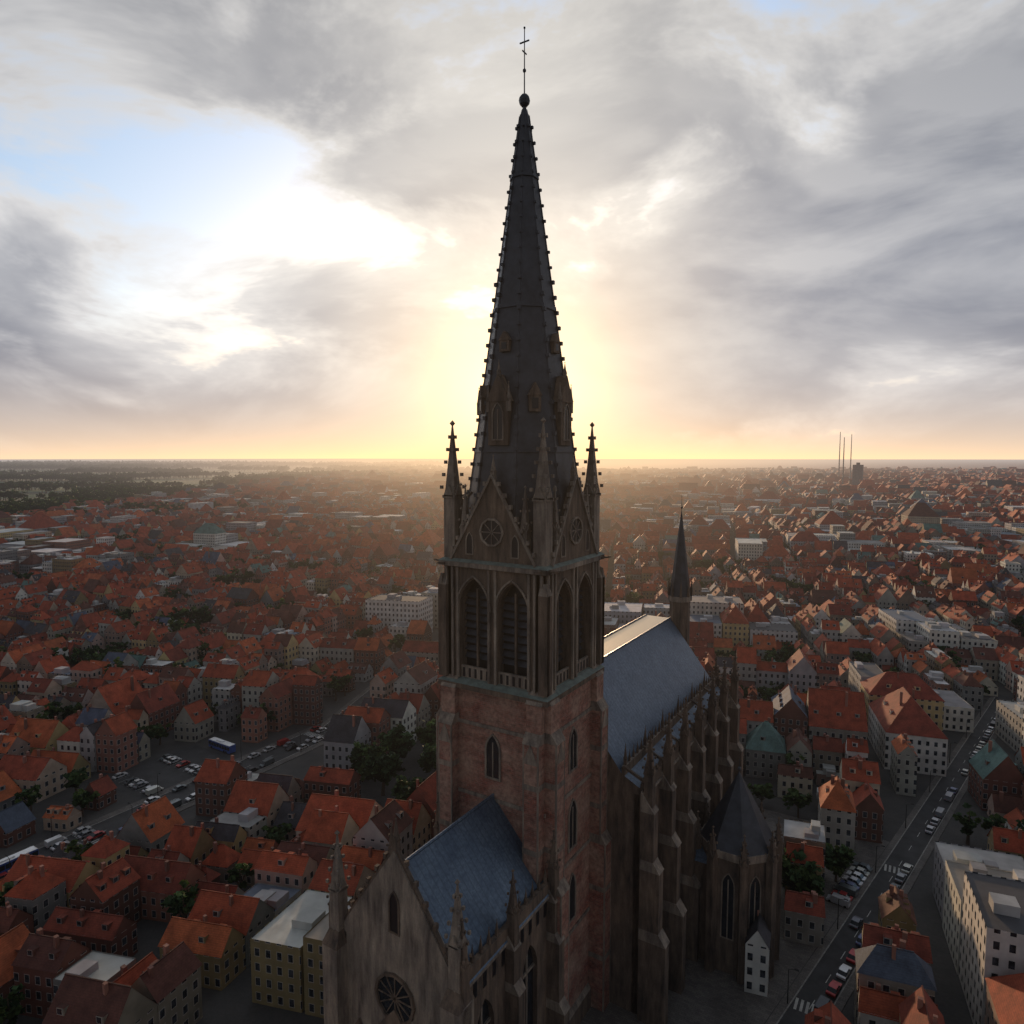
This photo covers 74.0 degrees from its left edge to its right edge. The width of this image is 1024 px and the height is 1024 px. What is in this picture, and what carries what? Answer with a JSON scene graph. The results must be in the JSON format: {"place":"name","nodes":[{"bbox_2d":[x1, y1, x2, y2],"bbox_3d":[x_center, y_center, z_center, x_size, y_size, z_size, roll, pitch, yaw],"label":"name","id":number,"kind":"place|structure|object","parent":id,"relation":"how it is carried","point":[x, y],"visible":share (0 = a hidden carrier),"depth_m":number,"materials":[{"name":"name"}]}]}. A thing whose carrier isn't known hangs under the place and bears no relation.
{"place":"outdoors","nodes":[
{"label":"outdoors","id":0,"kind":"place"},
{"bbox_2d":[0,459,1023,1023],"bbox_3d":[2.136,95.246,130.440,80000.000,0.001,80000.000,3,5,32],"label":"ground","id":1,"kind":"structure","parent":0,"point":[230,1003],"depth_m":211.97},
{"bbox_2d":[0,460,457,514],"bbox_3d":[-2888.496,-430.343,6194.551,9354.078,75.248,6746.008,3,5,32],"label":"field trees","id":2,"kind":"object","parent":1,"relation":"on","point":[107,493],"visible":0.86,"depth_m":3068.24,"materials":[{"name":"green plant"}]},
{"bbox_2d":[5,641,1014,1023],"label":"street","id":3,"kind":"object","parent":1,"relation":"on","point":[715,997],"visible":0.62,"depth_m":167.06,"materials":[{"name":"grey asphalt"}]},
{"bbox_2d":[0,718,994,1010],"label":"parked cars","id":4,"kind":"object","parent":3,"relation":"on","point":[852,880],"visible":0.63,"depth_m":189.02,"materials":[{"name":"paint"}]},
{"bbox_2d":[322,26,783,1023],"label":"church","id":5,"kind":"structure","parent":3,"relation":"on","point":[602,838],"depth_m":117.38,"materials":[{"name":"brick"}]},
{"bbox_2d":[0,484,1023,1023],"bbox_3d":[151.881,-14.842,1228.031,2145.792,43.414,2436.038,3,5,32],"label":"town","id":6,"kind":"object","parent":1,"relation":"on","point":[68,936],"visible":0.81,"depth_m":267.19},
{"bbox_2d":[0,487,1023,1023],"bbox_3d":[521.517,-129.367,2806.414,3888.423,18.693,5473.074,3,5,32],"label":"town trees","id":7,"kind":"object","parent":1,"relation":"on","point":[174,903],"visible":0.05,"depth_m":286.35,"materials":[{"name":"green plant"}]},
{"bbox_2d":[188,432,872,516],"bbox_3d":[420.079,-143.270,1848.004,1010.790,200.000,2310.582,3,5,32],"label":"industrial buildings","id":8,"kind":"structure","parent":1,"relation":"on","point":[857,473],"depth_m":2119.95,"materials":[{"name":"grey concrete"}]},
{"bbox_2d":[173,466,1023,494],"bbox_3d":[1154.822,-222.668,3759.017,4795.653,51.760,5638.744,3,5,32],"label":"town","id":9,"kind":"object","parent":1,"relation":"on","point":[657,481],"visible":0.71,"depth_m":2298.50},
{"bbox_2d":[347,718,856,894],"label":"trees","id":10,"kind":"object","parent":1,"relation":"on","point":[382,766],"visible":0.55,"depth_m":207.99,"materials":[{"name":"green plant"}]},
{"bbox_2d":[0,0,1023,459],"label":"sky","id":11,"kind":"structure","parent":0,"point":[230,229],"materials":[{"name":"grey"}]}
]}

